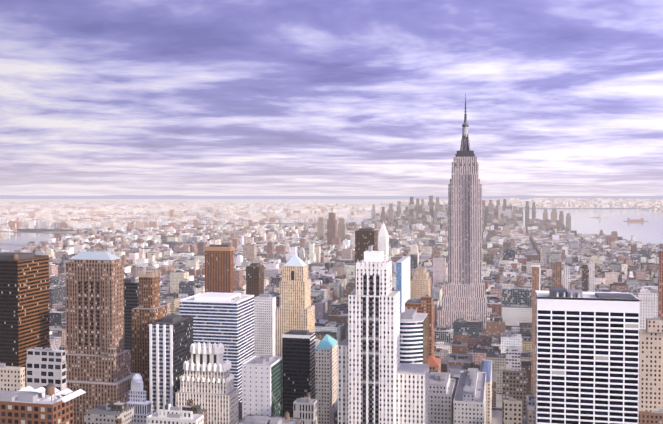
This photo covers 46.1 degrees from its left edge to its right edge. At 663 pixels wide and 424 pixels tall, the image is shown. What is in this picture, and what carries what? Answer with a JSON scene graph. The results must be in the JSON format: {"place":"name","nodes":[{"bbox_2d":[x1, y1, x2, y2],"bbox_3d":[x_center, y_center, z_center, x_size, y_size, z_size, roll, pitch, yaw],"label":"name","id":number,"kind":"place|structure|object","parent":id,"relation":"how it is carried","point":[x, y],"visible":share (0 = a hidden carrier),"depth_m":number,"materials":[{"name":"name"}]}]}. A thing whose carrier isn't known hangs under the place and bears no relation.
{"place":"outdoors","nodes":[
{"label":"outdoors","id":0,"kind":"place"},
{"bbox_2d":[17,212,357,231],"bbox_3d":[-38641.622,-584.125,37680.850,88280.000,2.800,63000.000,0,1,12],"label":"bridge","id":1,"kind":"structure","parent":0,"point":[40,230],"depth_m":5816.88,"materials":[{"name":"grey"}]},
{"bbox_2d":[0,195,662,251],"bbox_3d":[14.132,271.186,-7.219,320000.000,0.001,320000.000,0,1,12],"label":"water","id":2,"kind":"structure","parent":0,"point":[645,233],"depth_m":8727.76,"materials":[{"name":"grey liquid"}]},
{"bbox_2d":[0,363,24,390],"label":"beige block","id":3,"kind":"structure","parent":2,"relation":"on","point":[12,377],"depth_m":627.38,"materials":[{"name":"beige concrete"}]},
{"bbox_2d":[0,252,49,386],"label":"dark glass tower","id":4,"kind":"structure","parent":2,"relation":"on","point":[24,302],"depth_m":812.31,"materials":[{"name":"black glass"}]},
{"bbox_2d":[26,347,66,392],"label":"office building","id":5,"kind":"structure","parent":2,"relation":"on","point":[45,366],"depth_m":589.00,"materials":[{"name":"grey concrete"}]},
{"bbox_2d":[0,223,113,234],"bbox_3d":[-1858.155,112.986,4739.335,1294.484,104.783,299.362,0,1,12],"label":"bridge","id":6,"kind":"structure","parent":2,"relation":"on","point":[12,231],"depth_m":4666.58,"materials":[{"name":"metal"}]},
{"bbox_2d":[124,278,138,372],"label":"black slab tower","id":7,"kind":"structure","parent":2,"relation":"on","point":[131,293],"depth_m":887.54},
{"bbox_2d":[132,268,166,400],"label":"gothic tower","id":8,"kind":"structure","parent":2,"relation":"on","point":[148,311],"depth_m":783.90,"materials":[{"name":"brick"}]},
{"bbox_2d":[149,314,192,413],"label":"skyscraper","id":9,"kind":"structure","parent":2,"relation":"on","point":[170,339],"depth_m":750.69,"materials":[{"name":"white concrete"}]},
{"bbox_2d":[176,342,238,423],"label":"skyscraper","id":10,"kind":"structure","parent":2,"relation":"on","point":[207,380],"depth_m":643.05,"materials":[{"name":"white concrete"}]},
{"bbox_2d":[180,292,253,401],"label":"office tower","id":11,"kind":"structure","parent":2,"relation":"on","point":[226,320],"depth_m":926.72,"materials":[{"name":"white concrete"}]},
{"bbox_2d":[204,245,233,292],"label":"office tower","id":12,"kind":"structure","parent":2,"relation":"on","point":[219,268],"depth_m":1491.70,"materials":[{"name":"orange metal"}]},
{"bbox_2d":[184,217,254,225],"bbox_3d":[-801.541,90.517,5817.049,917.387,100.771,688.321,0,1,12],"label":"bridge","id":13,"kind":"structure","parent":2,"relation":"on","point":[209,224],"depth_m":5946.00,"materials":[{"name":"metal"}]},
{"bbox_2d":[246,263,263,296],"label":"dark brown tower","id":14,"kind":"structure","parent":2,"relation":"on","point":[255,279],"depth_m":1290.61,"materials":[{"name":"brown brick"}]},
{"bbox_2d":[254,294,275,355],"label":"high-rise building","id":15,"kind":"structure","parent":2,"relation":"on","point":[264,322],"depth_m":1112.42,"materials":[{"name":"concrete"}]},
{"bbox_2d":[275,255,314,356],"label":"pyramid roof tower","id":16,"kind":"structure","parent":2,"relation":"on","point":[295,310],"depth_m":989.31,"materials":[{"name":"beige stone"}]},
{"bbox_2d":[252,217,359,225],"bbox_3d":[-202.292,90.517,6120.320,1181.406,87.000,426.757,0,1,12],"label":"bridge","id":17,"kind":"structure","parent":2,"relation":"on","point":[280,221],"depth_m":6229.85,"materials":[{"name":"metal"}]},
{"bbox_2d":[0,196,662,423],"bbox_3d":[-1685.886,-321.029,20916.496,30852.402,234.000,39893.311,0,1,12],"label":"city blocks","id":18,"kind":"structure","parent":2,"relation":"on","point":[166,241],"depth_m":3172.64,"materials":[{"name":"grey concrete"}]},
{"bbox_2d":[338,246,428,423],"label":"tower","id":19,"kind":"structure","parent":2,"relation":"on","point":[378,383],"depth_m":590.87,"materials":[{"name":"stone"}]},
{"bbox_2d":[405,295,433,355],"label":"high-rise building","id":20,"kind":"structure","parent":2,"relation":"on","point":[423,304],"depth_m":895.90,"materials":[{"name":"brick"}]},
{"bbox_2d":[410,266,431,298],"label":"high-rise building","id":21,"kind":"structure","parent":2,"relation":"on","point":[420,282],"depth_m":1379.20,"materials":[{"name":"stone"}]},
{"bbox_2d":[0,195,662,199],"bbox_3d":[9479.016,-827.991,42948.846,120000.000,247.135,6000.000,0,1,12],"label":"ridge","id":22,"kind":"structure","parent":0,"point":[197,197],"depth_m":44644.25,"materials":[{"name":"grey"}]},
{"bbox_2d":[0,0,662,195],"label":"sky","id":23,"kind":"structure","parent":0,"point":[98,97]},
{"bbox_2d":[198,196,645,198],"bbox_3d":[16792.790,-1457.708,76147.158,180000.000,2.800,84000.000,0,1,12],"label":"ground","id":24,"kind":"structure","parent":0,"point":[415,197],"depth_m":95961.30,"materials":[{"name":"grey"}]},
{"bbox_2d":[434,246,552,423],"bbox_3d":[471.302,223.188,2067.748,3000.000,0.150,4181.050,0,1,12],"label":"streets and pavements","id":25,"kind":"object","parent":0,"point":[496,416],"depth_m":982.41,"materials":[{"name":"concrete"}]},
{"bbox_2d":[393,205,650,208],"bbox_3d":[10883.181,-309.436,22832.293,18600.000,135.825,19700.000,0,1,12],"label":"far shore","id":26,"kind":"structure","parent":0,"point":[569,208],"depth_m":14438.41,"materials":[{"name":"grey"}]},
{"bbox_2d":[482,231,584,245],"bbox_3d":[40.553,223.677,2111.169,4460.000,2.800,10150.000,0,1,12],"label":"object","id":27,"kind":"structure","parent":0,"point":[531,241],"depth_m":4608.07,"materials":[{"name":"concrete"}]},
{"bbox_2d":[0,382,85,423],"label":"building","id":28,"kind":"structure","parent":27,"relation":"on","point":[31,405],"depth_m":465.13,"materials":[{"name":"brown brick"}]},
{"bbox_2d":[59,249,140,423],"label":"skyscraper","id":29,"kind":"structure","parent":27,"relation":"on","point":[98,364],"depth_m":688.75,"materials":[{"name":"brick"}]},
{"bbox_2d":[127,374,151,423],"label":"domed tower building","id":30,"kind":"structure","parent":27,"relation":"on","point":[139,402],"depth_m":691.08,"materials":[{"name":"stone"}]},
{"bbox_2d":[147,404,203,423],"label":"building","id":31,"kind":"structure","parent":27,"relation":"on","point":[169,414],"depth_m":556.32,"materials":[{"name":"white concrete"}]},
{"bbox_2d":[242,355,281,418],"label":"office building","id":32,"kind":"structure","parent":27,"relation":"on","point":[261,384],"depth_m":713.75,"materials":[{"name":"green concrete"}]},
{"bbox_2d":[237,412,301,423],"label":"building","id":33,"kind":"structure","parent":27,"relation":"on","point":[259,419],"depth_m":568.63,"materials":[{"name":"grey concrete"}]},
{"bbox_2d":[282,330,314,416],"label":"black block","id":34,"kind":"structure","parent":27,"relation":"on","point":[298,363],"depth_m":794.02,"materials":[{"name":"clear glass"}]},
{"bbox_2d":[293,392,316,423],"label":"building","id":35,"kind":"structure","parent":27,"relation":"on","point":[305,409],"depth_m":693.11,"materials":[{"name":"concrete"}]},
{"bbox_2d":[315,334,337,423],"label":"green roof tower","id":36,"kind":"structure","parent":27,"relation":"on","point":[326,372],"depth_m":773.11,"materials":[{"name":"concrete"}]},
{"bbox_2d":[355,228,377,290],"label":"skyscraper","id":37,"kind":"structure","parent":27,"relation":"on","point":[365,238],"depth_m":1546.16,"materials":[{"name":"concrete"}]},
{"bbox_2d":[378,221,388,260],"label":"skyscraper","id":38,"kind":"structure","parent":27,"relation":"on","point":[383,240],"depth_m":1995.92,"materials":[{"name":"stone"}]},
{"bbox_2d":[396,256,409,311],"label":"office tower","id":39,"kind":"structure","parent":27,"relation":"on","point":[403,275],"depth_m":1264.65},
{"bbox_2d":[400,309,427,364],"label":"office building","id":40,"kind":"structure","parent":27,"relation":"on","point":[413,336],"depth_m":692.46,"materials":[{"name":"white metal"}]},
{"bbox_2d":[428,355,440,374],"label":"building","id":41,"kind":"structure","parent":27,"relation":"on","point":[434,363],"depth_m":819.91,"materials":[{"name":"tile"}]},
{"bbox_2d":[429,372,455,423],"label":"white block","id":42,"kind":"structure","parent":27,"relation":"on","point":[442,388],"depth_m":716.94,"materials":[{"name":"grey concrete"}]},
{"bbox_2d":[434,93,491,328],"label":"skyscraper","id":43,"kind":"structure","parent":27,"relation":"on","point":[464,296],"depth_m":1395.45,"materials":[{"name":"stone"}]},
{"bbox_2d":[453,368,485,423],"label":"white block","id":44,"kind":"structure","parent":27,"relation":"on","point":[469,404],"depth_m":705.14,"materials":[{"name":"grey concrete"}]},
{"bbox_2d":[419,246,535,285],"bbox_3d":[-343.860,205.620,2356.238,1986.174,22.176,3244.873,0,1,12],"label":"park trees","id":45,"kind":"object","parent":27,"relation":"on","point":[520,248],"visible":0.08,"depth_m":3661.75,"materials":[{"name":"plant"}]},
{"bbox_2d":[480,359,491,423],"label":"building","id":46,"kind":"structure","parent":27,"relation":"on","point":[486,366],"depth_m":870.28,"materials":[{"name":"beige concrete"}]},
{"bbox_2d":[504,397,521,423],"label":"building","id":47,"kind":"structure","parent":27,"relation":"on","point":[512,410],"depth_m":634.93,"materials":[{"name":"beige concrete"}]},
{"bbox_2d":[506,345,519,369],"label":"building","id":48,"kind":"structure","parent":27,"relation":"on","point":[512,356],"depth_m":896.53,"materials":[{"name":"grey concrete"}]},
{"bbox_2d":[502,368,525,423],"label":"building","id":49,"kind":"structure","parent":27,"relation":"on","point":[513,383],"depth_m":756.59,"materials":[{"name":"brown concrete"}]},
{"bbox_2d":[531,265,539,392],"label":"fin tower","id":50,"kind":"structure","parent":27,"relation":"on","point":[535,277],"depth_m":996.18,"materials":[{"name":"brown brick"}]},
{"bbox_2d":[553,260,560,286],"bbox_3d":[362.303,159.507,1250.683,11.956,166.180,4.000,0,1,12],"label":"tower","id":51,"kind":"structure","parent":27,"relation":"on","point":[557,275],"depth_m":1247.52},
{"bbox_2d":[563,264,569,288],"bbox_3d":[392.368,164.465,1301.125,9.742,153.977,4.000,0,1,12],"label":"tower","id":52,"kind":"structure","parent":27,"relation":"on","point":[566,285],"depth_m":1297.88,"materials":[{"name":"white concrete"}]},
{"bbox_2d":[582,263,587,291],"bbox_3d":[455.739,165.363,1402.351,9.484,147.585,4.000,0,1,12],"label":"tower","id":53,"kind":"structure","parent":27,"relation":"on","point":[584,277],"depth_m":1399.41,"materials":[{"name":"grey concrete"}]},
{"bbox_2d":[534,287,638,423],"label":"white grid tower","id":54,"kind":"structure","parent":27,"relation":"on","point":[586,357],"depth_m":550.93,"materials":[{"name":"grey concrete"}]},
{"bbox_2d":[589,259,594,291],"bbox_3d":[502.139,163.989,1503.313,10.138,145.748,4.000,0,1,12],"label":"tower","id":55,"kind":"structure","parent":27,"relation":"on","point":[591,275],"depth_m":1500.48,"materials":[{"name":"white concrete"}]},
{"bbox_2d":[636,290,657,329],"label":"white block","id":56,"kind":"structure","parent":27,"relation":"on","point":[648,305],"depth_m":1005.55,"materials":[{"name":"white concrete"}]},
{"bbox_2d":[638,317,662,411],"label":"tan block","id":57,"kind":"structure","parent":27,"relation":"on","point":[650,367],"depth_m":640.95,"materials":[{"name":"beige concrete"}]},
{"bbox_2d":[638,409,662,423],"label":"building","id":58,"kind":"structure","parent":27,"relation":"on","point":[651,417],"depth_m":599.93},
{"bbox_2d":[658,248,662,318],"bbox_3d":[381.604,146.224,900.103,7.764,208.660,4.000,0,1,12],"label":"tower","id":59,"kind":"structure","parent":27,"relation":"on","point":[660,295],"depth_m":897.23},
{"bbox_2d":[627,218,643,221],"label":"ellis island hall","id":60,"kind":"structure","parent":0,"point":[638,220],"depth_m":7735.25,"materials":[{"name":"brick"}]}
]}

